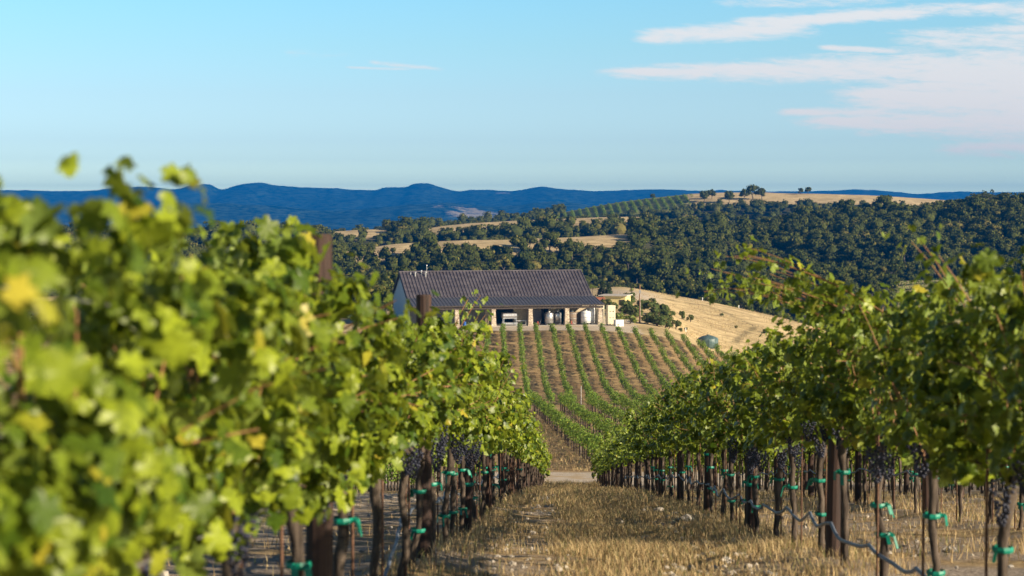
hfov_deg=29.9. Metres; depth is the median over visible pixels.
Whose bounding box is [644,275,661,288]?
oak tree
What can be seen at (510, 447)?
grapevine
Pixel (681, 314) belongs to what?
shrub
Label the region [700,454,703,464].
grapevine
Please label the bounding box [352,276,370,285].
oak tree
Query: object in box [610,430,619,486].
grapevine
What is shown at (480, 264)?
oak tree
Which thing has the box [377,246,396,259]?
oak tree
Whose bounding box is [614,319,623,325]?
white crate
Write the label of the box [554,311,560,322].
steel tank
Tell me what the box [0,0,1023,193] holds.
sky
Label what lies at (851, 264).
oak tree
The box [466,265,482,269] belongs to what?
oak tree
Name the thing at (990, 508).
grapevine
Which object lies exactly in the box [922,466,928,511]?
trellis post
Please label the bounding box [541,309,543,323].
door
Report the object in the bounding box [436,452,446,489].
grapevine
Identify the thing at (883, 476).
grapevine
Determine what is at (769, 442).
grapevine
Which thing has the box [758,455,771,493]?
grapevine
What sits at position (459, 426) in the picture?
grapevine
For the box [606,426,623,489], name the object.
grapevine
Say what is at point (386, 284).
oak tree
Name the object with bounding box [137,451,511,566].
trellis wire
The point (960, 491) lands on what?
grapevine
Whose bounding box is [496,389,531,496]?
grapevine
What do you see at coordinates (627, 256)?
oak tree
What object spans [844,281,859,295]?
oak tree
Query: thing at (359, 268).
oak tree
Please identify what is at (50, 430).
trellis wire
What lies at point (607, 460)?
grapevine
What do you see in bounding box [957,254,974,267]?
oak tree
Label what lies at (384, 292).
oak tree
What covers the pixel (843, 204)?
oak tree
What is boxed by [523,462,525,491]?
trellis post
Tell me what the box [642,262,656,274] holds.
oak tree
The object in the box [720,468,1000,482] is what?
drip hose
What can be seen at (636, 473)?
trellis post
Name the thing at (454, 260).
oak tree
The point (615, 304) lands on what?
shrub
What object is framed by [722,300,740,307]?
oak tree
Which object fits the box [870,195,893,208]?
oak tree
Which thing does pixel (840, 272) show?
oak tree
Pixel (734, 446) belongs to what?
grapevine
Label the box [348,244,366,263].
oak tree
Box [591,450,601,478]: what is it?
grapevine
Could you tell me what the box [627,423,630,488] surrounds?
trellis post
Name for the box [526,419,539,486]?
grapevine
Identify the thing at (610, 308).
picking bin
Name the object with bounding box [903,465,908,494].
trellis post
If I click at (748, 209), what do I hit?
oak tree
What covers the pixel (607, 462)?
grapevine
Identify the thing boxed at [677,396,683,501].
trellis post
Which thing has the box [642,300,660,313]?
shrub
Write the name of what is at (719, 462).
grapevine
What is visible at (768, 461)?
grapevine
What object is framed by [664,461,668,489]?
grapevine
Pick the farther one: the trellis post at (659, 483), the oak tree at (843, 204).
the oak tree at (843, 204)
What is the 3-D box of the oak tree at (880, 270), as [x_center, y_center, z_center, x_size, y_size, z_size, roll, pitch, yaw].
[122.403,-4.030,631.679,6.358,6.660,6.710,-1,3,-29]
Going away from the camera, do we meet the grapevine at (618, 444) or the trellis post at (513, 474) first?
the trellis post at (513, 474)
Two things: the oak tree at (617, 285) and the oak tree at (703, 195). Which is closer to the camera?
the oak tree at (617, 285)
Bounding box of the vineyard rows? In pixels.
[348,193,1020,493]
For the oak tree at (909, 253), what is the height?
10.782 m
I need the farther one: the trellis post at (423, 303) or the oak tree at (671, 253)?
the oak tree at (671, 253)
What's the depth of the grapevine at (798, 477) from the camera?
64.47 m
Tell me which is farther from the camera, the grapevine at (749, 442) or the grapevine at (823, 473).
the grapevine at (823, 473)
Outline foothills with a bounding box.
[55,201,591,230]
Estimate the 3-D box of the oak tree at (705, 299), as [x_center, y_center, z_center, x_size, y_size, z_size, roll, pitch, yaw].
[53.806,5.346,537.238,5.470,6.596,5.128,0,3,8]
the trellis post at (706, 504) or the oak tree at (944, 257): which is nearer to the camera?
the trellis post at (706, 504)
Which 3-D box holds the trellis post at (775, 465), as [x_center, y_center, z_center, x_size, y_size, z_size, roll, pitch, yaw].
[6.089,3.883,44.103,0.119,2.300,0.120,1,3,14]
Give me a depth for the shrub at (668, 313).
397.50 m
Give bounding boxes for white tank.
[581,310,590,323]
[586,308,594,323]
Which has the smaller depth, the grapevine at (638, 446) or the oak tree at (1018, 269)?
the grapevine at (638, 446)
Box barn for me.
[392,265,604,326]
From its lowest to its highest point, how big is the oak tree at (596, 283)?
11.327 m
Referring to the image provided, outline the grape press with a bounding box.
[501,312,517,324]
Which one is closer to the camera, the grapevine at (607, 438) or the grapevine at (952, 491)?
the grapevine at (952, 491)
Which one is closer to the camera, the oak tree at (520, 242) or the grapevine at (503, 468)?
the grapevine at (503, 468)
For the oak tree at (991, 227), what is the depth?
788.86 m
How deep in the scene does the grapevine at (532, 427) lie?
35.73 m
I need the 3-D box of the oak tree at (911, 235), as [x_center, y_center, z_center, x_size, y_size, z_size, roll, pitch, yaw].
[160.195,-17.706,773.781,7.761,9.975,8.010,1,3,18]
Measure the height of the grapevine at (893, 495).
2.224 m
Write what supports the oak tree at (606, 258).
on the ground at (258, 554)
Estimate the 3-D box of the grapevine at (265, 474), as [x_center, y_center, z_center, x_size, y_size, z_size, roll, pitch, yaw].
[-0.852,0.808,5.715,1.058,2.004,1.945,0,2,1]
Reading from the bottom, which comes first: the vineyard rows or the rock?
the rock
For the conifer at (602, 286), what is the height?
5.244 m
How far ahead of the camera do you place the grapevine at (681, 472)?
31.27 m
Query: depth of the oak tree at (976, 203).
842.82 m
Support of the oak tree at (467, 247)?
on the ground at (258, 554)
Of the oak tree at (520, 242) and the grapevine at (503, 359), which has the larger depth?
the oak tree at (520, 242)
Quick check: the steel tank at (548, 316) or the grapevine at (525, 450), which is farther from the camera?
the steel tank at (548, 316)
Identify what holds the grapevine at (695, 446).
on the ground at (258, 554)
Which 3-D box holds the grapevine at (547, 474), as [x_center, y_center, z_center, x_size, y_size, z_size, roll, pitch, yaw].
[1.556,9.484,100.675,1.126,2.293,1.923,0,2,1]
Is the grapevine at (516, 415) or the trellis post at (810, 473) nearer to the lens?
the grapevine at (516, 415)
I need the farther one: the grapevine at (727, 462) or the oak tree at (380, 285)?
the oak tree at (380, 285)
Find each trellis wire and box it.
[0,412,223,436]
[1,285,410,351]
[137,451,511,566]
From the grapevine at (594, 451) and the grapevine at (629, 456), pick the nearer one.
the grapevine at (629, 456)
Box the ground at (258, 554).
[0,192,1023,575]
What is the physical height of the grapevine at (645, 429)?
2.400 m
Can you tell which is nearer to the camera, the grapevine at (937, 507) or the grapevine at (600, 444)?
the grapevine at (937, 507)
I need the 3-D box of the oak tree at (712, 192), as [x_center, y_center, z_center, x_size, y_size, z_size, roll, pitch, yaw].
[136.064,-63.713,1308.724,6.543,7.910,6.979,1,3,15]
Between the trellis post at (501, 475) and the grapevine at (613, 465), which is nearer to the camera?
the trellis post at (501, 475)
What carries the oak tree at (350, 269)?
on the ground at (258, 554)
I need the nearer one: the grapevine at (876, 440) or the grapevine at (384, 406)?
the grapevine at (384, 406)
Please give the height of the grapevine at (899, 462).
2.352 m
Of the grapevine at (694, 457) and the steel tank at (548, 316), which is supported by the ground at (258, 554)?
the grapevine at (694, 457)
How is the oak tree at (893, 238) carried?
on the ground at (258, 554)
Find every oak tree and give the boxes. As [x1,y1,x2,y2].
[344,265,354,274]
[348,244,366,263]
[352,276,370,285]
[352,283,373,304]
[353,263,372,276]
[365,244,375,250]
[367,283,387,288]
[367,285,383,297]
[371,287,392,313]
[375,281,390,287]
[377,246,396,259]
[378,272,397,290]
[391,265,409,273]
[402,241,428,260]
[418,232,440,257]
[425,246,442,256]
[426,266,440,270]
[432,251,453,270]
[443,253,459,268]
[446,244,464,257]
[460,241,473,257]
[465,256,480,262]
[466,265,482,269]
[470,262,485,269]
[481,261,499,269]
[492,253,511,269]
[503,235,529,256]
[514,250,530,269]
[522,263,539,269]
[523,233,537,245]
[531,241,547,254]
[538,231,560,251]
[562,261,582,271]
[564,237,582,259]
[590,278,607,288]
[599,252,620,267]
[606,274,624,284]
[610,284,622,286]
[618,247,635,269]
[627,216,642,227]
[629,263,646,283]
[629,282,643,287]
[638,222,656,236]
[641,279,664,292]
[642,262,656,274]
[644,219,656,225]
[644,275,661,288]
[648,258,672,276]
[651,245,670,259]
[659,244,674,256]
[662,270,678,279]
[663,275,680,287]
[667,240,682,249]
[675,272,691,291]
[687,260,705,274]
[689,286,704,298]
[691,246,720,272]
[695,270,707,278]
[697,295,709,301]
[698,288,718,298]
[699,191,708,201]
[706,276,717,282]
[707,189,715,195]
[712,278,730,289]
[713,284,725,298]
[717,270,729,279]
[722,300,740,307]
[724,191,734,202]
[732,292,752,309]
[734,229,751,240]
[739,189,749,199]
[743,206,751,216]
[746,184,758,199]
[749,290,763,306]
[755,229,770,241]
[755,302,773,314]
[756,187,765,198]
[762,272,776,282]
[771,310,794,320]
[794,251,815,266]
[801,259,829,281]
[833,266,846,279]
[835,234,852,243]
[836,199,855,210]
[840,247,862,261]
[843,260,857,270]
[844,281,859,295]
[849,268,866,284]
[861,247,874,260]
[863,279,881,295]
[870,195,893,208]
[875,241,894,252]
[875,266,887,274]
[876,258,889,265]
[882,233,901,246]
[883,273,899,291]
[886,258,906,274]
[893,237,917,261]
[901,232,918,243]
[903,239,917,261]
[904,273,920,280]
[913,261,935,279]
[924,252,948,274]
[930,234,949,245]
[930,243,946,253]
[933,273,945,279]
[936,261,956,269]
[940,249,952,257]
[947,232,965,246]
[955,205,973,218]
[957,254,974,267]
[966,195,986,211]
[986,223,1002,234]
[988,236,1005,250]
[994,264,1006,271]
[1000,255,1014,267]
[1014,265,1021,274]
[1017,253,1023,266]
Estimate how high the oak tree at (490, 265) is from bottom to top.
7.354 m
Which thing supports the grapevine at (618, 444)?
on the ground at (258, 554)
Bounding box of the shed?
[598,294,632,304]
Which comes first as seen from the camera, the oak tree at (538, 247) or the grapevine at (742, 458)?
the grapevine at (742, 458)
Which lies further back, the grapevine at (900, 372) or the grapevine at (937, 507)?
the grapevine at (937, 507)
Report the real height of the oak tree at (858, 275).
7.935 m
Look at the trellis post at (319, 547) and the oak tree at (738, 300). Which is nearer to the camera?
the trellis post at (319, 547)
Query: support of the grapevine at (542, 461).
on the ground at (258, 554)
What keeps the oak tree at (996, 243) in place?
on the ground at (258, 554)
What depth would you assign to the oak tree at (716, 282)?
612.44 m
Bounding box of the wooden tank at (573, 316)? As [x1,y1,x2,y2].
[569,311,577,324]
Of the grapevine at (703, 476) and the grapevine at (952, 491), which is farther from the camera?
the grapevine at (703, 476)
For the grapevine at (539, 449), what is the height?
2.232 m
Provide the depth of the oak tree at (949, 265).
720.42 m
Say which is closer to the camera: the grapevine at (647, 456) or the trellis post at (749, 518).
the trellis post at (749, 518)
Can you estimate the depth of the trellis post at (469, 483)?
19.97 m
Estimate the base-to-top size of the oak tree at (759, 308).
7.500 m
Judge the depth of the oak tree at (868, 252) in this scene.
749.98 m
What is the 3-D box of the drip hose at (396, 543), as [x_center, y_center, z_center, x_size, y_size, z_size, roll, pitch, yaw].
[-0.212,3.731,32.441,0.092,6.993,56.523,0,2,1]
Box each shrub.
[600,299,611,305]
[604,302,617,309]
[615,312,623,319]
[618,300,632,314]
[623,292,635,302]
[623,315,637,323]
[625,305,642,316]
[636,299,645,309]
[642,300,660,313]
[644,312,653,323]
[649,303,670,312]
[650,314,666,325]
[658,309,673,321]
[663,319,671,327]
[671,320,681,328]
[678,311,684,318]
[686,314,693,321]
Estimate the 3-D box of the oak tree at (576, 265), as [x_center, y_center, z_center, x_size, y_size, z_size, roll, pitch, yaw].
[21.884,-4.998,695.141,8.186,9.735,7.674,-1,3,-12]
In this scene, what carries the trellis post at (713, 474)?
on the ground at (258, 554)
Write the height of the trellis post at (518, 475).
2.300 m
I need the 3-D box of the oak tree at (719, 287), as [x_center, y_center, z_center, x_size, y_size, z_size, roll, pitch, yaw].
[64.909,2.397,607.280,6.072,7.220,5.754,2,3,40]
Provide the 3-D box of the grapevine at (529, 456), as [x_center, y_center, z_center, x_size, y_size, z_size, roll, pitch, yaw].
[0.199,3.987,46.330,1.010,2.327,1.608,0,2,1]
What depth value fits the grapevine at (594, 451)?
92.85 m
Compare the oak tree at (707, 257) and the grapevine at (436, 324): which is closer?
the grapevine at (436, 324)
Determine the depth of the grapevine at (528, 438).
40.35 m
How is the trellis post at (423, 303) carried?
on the ground at (258, 554)
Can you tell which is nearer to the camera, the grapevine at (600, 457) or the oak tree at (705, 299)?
the grapevine at (600, 457)
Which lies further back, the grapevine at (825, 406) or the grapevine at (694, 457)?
the grapevine at (694, 457)
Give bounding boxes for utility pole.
[639,285,640,322]
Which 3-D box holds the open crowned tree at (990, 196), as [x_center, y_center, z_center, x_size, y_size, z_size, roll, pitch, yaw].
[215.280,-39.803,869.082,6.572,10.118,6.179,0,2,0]
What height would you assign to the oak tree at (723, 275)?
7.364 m
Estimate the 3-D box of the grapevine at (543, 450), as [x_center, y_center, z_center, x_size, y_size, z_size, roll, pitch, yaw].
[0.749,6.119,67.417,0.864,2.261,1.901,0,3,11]
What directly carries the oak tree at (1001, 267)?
on the ground at (258, 554)
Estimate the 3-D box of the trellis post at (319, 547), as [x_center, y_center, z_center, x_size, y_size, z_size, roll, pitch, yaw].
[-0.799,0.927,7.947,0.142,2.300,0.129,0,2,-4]
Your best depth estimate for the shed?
422.40 m
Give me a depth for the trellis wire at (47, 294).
3.64 m
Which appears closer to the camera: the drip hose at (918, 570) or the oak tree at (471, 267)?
the drip hose at (918, 570)
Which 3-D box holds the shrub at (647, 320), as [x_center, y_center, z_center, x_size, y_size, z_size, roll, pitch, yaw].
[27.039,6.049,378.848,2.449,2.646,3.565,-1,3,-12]
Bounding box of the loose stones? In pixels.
[158,490,1023,575]
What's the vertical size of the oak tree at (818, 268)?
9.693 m
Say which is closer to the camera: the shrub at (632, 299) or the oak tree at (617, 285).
the shrub at (632, 299)
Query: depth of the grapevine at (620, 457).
59.95 m
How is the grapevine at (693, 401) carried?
on the ground at (258, 554)
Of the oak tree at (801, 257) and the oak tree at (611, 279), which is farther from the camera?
the oak tree at (801, 257)
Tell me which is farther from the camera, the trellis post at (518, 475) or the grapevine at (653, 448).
the trellis post at (518, 475)
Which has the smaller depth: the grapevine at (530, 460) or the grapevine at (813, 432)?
the grapevine at (813, 432)
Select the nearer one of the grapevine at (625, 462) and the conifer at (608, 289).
the grapevine at (625, 462)
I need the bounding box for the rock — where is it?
[678,514,694,521]
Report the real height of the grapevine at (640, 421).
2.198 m
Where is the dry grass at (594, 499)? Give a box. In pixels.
[167,287,1023,575]
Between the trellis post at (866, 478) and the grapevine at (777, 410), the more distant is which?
the trellis post at (866, 478)
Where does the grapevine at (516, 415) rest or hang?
on the ground at (258, 554)
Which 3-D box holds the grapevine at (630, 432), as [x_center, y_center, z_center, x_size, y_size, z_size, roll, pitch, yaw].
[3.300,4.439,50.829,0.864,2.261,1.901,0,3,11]
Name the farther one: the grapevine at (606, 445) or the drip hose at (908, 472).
the grapevine at (606, 445)
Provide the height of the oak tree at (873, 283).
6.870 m
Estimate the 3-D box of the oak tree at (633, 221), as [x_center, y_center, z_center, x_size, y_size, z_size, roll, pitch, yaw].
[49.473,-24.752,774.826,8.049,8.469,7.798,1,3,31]
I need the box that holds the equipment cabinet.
[533,309,540,323]
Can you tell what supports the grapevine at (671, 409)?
on the ground at (258, 554)
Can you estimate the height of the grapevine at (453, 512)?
2.411 m
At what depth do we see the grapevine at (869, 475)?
49.39 m
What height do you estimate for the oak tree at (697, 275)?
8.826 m
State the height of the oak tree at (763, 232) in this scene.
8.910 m
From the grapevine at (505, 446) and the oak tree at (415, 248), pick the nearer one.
the grapevine at (505, 446)
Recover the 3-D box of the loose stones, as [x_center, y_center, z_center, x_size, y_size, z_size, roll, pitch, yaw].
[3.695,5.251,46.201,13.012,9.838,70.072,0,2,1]
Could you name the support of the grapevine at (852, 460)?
on the ground at (258, 554)
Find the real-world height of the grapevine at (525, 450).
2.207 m
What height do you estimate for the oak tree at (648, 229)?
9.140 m
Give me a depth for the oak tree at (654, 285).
606.90 m
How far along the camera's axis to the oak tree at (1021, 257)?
710.43 m
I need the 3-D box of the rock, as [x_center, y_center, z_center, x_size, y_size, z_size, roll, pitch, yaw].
[2.239,2.969,24.651,0.222,0.132,0.162,0,2,0]
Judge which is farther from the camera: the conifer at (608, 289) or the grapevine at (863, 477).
the conifer at (608, 289)
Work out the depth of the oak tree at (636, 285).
620.67 m
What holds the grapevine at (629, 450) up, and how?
on the ground at (258, 554)
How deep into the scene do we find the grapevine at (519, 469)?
43.38 m
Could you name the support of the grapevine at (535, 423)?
on the ground at (258, 554)
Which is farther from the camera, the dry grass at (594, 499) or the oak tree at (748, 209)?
the oak tree at (748, 209)
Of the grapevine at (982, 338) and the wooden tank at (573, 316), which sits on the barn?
the wooden tank at (573, 316)
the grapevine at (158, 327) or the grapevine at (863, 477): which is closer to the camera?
the grapevine at (158, 327)
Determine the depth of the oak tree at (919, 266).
700.92 m
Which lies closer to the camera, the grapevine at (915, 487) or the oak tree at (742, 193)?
the grapevine at (915, 487)
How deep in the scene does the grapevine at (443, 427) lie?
14.75 m
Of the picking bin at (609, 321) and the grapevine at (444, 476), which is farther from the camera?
the picking bin at (609, 321)
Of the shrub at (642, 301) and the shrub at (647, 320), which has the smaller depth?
the shrub at (647, 320)
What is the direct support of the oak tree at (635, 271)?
on the ground at (258, 554)
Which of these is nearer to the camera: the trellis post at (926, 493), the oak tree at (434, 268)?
the trellis post at (926, 493)
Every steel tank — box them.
[545,311,552,322]
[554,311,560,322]
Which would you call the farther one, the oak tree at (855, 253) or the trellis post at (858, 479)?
the oak tree at (855, 253)
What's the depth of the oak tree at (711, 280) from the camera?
634.86 m
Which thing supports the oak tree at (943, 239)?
on the ground at (258, 554)
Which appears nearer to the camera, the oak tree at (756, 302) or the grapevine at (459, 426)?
the grapevine at (459, 426)
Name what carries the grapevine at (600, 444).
on the ground at (258, 554)
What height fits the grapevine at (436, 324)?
2.038 m
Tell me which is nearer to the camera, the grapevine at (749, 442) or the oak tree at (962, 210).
the grapevine at (749, 442)
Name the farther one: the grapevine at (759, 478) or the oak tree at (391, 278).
the oak tree at (391, 278)
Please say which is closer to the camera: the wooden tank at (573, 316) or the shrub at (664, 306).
the wooden tank at (573, 316)
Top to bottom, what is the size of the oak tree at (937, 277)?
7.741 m
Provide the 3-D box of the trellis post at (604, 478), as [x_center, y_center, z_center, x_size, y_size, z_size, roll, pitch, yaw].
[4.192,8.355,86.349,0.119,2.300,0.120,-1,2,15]
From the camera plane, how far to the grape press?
365.40 m
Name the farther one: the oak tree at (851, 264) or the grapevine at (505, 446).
the oak tree at (851, 264)
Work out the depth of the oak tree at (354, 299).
392.92 m
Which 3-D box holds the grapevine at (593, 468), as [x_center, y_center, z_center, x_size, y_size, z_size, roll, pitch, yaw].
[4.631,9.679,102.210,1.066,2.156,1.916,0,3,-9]
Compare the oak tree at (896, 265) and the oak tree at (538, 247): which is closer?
the oak tree at (896, 265)
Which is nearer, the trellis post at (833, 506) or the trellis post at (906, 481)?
the trellis post at (833, 506)
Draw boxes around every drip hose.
[384,474,498,575]
[624,473,925,575]
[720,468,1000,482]
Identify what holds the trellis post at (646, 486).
on the ground at (258, 554)
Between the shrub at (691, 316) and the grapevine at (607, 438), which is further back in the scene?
the shrub at (691, 316)
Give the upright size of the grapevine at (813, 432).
2.078 m
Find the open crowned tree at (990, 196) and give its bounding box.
[982,189,994,198]
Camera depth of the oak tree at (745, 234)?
827.58 m
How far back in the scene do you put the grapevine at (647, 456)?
43.31 m
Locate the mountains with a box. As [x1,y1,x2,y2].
[0,183,1022,210]
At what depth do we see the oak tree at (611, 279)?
683.92 m
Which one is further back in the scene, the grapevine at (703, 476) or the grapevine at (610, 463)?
the grapevine at (610, 463)
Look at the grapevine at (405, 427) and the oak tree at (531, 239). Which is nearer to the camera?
the grapevine at (405, 427)
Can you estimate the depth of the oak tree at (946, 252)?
742.17 m
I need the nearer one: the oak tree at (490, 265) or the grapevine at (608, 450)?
the grapevine at (608, 450)
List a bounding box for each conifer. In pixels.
[595,280,605,296]
[604,284,612,293]
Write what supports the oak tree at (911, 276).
on the ground at (258, 554)
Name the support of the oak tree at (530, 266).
on the ground at (258, 554)
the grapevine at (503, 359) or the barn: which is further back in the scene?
the barn
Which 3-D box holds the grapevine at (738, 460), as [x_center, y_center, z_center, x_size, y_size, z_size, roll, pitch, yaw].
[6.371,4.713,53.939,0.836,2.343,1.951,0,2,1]
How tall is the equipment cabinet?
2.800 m
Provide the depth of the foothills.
6087.18 m
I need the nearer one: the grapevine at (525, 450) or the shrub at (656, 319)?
the grapevine at (525, 450)
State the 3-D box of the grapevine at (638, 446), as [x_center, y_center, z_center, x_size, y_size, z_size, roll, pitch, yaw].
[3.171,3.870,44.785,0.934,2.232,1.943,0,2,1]
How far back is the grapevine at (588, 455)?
103.54 m
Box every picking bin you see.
[606,305,614,311]
[606,311,614,317]
[606,318,614,324]
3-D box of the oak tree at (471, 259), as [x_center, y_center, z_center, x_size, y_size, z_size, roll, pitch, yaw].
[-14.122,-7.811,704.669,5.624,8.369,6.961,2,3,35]
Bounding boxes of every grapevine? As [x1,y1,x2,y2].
[0,152,214,575]
[0,196,330,575]
[49,224,400,575]
[183,214,439,575]
[304,347,452,575]
[333,317,470,575]
[355,326,466,575]
[359,306,489,567]
[403,323,495,549]
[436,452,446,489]
[437,289,506,544]
[438,303,506,539]
[442,343,514,536]
[443,455,446,490]
[468,343,524,482]
[472,339,517,524]
[476,350,518,517]
[477,365,524,511]
[492,361,526,506]
[492,384,531,504]
[492,387,522,452]
[495,392,533,487]
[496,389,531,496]
[498,389,528,502]
[507,392,533,494]
[507,415,532,495]
[514,397,534,492]
[515,406,538,489]
[515,410,536,492]
[515,417,535,493]
[521,414,538,461]
[521,420,541,491]
[522,422,541,488]
[523,417,540,460]
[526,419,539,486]
[526,419,542,461]
[526,425,545,463]
[526,429,539,462]
[530,430,540,487]
[531,432,545,465]
[533,430,544,465]
[533,436,545,485]
[537,457,545,484]
[545,455,551,476]
[587,448,598,482]
[587,449,598,478]
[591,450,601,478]
[593,448,601,473]
[596,441,607,485]
[598,437,610,485]
[598,440,610,484]
[600,442,611,476]
[601,443,611,479]
[602,440,615,483]
[602,442,614,485]
[603,431,615,467]
[603,436,615,486]
[606,426,621,486]
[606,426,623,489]
[607,429,619,486]
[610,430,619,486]
[612,427,626,487]
[613,418,630,487]
[613,427,625,487]
[613,435,620,480]
[614,416,634,489]
[616,421,626,459]
[619,420,639,489]
[621,417,634,490]
[622,416,635,457]
[623,408,644,488]
[623,421,641,489]
[627,417,644,461]
[629,414,650,492]
[631,415,654,493]
[632,389,664,496]
[635,406,658,495]
[638,405,664,496]
[642,399,673,497]
[643,398,675,497]
[646,372,694,500]
[650,368,702,502]
[650,383,676,498]
[664,370,717,506]
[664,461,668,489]
[666,351,727,514]
[668,378,704,509]
[676,267,921,566]
[679,345,736,516]
[690,362,742,522]
[690,456,694,488]
[691,456,696,488]
[696,235,950,575]
[698,345,763,528]
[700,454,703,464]
[700,457,703,490]
[713,454,721,488]
[713,456,717,488]
[714,339,780,535]
[718,336,801,540]
[726,453,728,491]
[730,326,853,543]
[737,453,743,491]
[737,454,739,491]
[758,453,770,491]
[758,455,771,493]
[759,315,858,551]
[769,459,773,489]
[785,448,790,495]
[785,458,788,489]
[796,458,799,489]
[798,444,813,497]
[807,447,827,497]
[814,446,827,495]
[840,278,995,575]
[846,443,859,502]
[849,455,854,492]
[850,443,868,505]
[859,425,888,501]
[862,456,870,493]
[882,223,1023,575]
[891,448,895,508]
[898,456,901,494]
[909,468,913,494]
[911,459,920,512]
[936,478,941,511]
[946,243,1023,495]
[949,484,953,497]
[956,480,962,521]
[968,483,970,497]
[972,367,1011,523]
[995,362,1023,529]
[998,299,1012,309]
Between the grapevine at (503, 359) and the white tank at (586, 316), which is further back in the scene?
the white tank at (586, 316)
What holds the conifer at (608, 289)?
on the ground at (258, 554)
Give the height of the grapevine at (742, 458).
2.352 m
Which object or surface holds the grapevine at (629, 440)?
on the ground at (258, 554)
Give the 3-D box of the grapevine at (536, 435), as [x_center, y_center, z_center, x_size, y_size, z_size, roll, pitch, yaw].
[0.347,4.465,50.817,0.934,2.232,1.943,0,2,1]
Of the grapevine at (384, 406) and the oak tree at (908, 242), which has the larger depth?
the oak tree at (908, 242)
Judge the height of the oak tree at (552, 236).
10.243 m
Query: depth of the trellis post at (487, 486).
25.99 m
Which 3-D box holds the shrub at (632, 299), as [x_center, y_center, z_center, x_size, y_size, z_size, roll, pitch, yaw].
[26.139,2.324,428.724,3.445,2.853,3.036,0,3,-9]
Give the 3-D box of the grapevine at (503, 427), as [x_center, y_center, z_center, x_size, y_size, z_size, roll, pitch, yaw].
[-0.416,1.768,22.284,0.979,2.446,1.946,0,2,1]
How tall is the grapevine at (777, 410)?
2.149 m
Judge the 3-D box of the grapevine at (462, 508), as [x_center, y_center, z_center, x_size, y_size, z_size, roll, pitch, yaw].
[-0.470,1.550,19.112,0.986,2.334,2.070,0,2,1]
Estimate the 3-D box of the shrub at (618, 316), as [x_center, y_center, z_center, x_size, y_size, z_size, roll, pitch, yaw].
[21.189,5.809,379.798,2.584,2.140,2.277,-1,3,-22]
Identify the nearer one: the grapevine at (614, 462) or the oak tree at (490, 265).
the grapevine at (614, 462)
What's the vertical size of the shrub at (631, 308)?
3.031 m
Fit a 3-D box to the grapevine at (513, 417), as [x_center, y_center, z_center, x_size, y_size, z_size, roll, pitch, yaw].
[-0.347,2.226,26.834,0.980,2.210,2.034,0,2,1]
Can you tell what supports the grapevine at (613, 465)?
on the ground at (258, 554)
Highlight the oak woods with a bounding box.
[9,192,1023,336]
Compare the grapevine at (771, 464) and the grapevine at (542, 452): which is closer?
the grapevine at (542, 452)
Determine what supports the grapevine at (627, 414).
on the ground at (258, 554)
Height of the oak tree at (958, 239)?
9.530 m
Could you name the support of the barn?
on the ground at (258, 554)
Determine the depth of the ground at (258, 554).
135.65 m
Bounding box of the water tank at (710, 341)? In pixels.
[698,334,717,348]
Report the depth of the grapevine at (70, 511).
3.22 m
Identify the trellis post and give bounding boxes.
[306,234,333,575]
[416,294,431,558]
[438,465,440,490]
[464,350,476,533]
[485,449,491,509]
[498,453,505,498]
[511,455,513,492]
[517,458,520,494]
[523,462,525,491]
[526,463,529,488]
[604,471,605,486]
[616,434,617,484]
[621,464,624,486]
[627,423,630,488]
[635,416,639,490]
[645,454,649,491]
[658,457,661,497]
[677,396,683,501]
[700,465,702,490]
[703,378,712,512]
[713,461,714,486]
[746,350,757,532]
[765,461,766,489]
[774,455,777,493]
[783,466,785,489]
[804,462,807,490]
[808,452,813,497]
[825,296,846,557]
[854,450,861,504]
[862,463,866,492]
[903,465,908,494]
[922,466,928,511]
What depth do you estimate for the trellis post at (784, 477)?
68.22 m
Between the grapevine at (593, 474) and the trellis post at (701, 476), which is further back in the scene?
the grapevine at (593, 474)
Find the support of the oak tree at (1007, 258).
on the ground at (258, 554)
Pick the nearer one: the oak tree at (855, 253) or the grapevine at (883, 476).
the grapevine at (883, 476)
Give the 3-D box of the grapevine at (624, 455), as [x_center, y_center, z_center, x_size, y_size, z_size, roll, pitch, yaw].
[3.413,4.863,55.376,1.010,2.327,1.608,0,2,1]
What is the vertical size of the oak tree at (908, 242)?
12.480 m
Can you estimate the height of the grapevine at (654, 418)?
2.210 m
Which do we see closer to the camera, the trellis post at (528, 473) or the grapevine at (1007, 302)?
the grapevine at (1007, 302)
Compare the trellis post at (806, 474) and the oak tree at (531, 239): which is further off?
the oak tree at (531, 239)
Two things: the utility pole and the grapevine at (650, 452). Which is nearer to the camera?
the grapevine at (650, 452)
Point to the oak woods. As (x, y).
(806, 217)
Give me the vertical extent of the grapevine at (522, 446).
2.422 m
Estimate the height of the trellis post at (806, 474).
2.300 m
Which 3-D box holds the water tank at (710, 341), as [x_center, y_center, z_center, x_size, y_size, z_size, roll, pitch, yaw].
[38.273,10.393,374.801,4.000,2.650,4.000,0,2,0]
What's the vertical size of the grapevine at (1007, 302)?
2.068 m
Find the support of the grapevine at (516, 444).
on the ground at (258, 554)
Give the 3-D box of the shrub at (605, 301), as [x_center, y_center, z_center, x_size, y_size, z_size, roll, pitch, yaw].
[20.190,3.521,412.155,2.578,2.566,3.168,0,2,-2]
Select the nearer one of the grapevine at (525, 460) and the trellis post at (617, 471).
the grapevine at (525, 460)
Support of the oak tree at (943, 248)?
on the ground at (258, 554)
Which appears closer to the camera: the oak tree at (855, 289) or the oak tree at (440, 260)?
the oak tree at (855, 289)
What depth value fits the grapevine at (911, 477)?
43.36 m
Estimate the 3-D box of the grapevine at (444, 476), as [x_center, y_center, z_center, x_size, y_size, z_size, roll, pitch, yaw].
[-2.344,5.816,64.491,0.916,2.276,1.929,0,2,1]

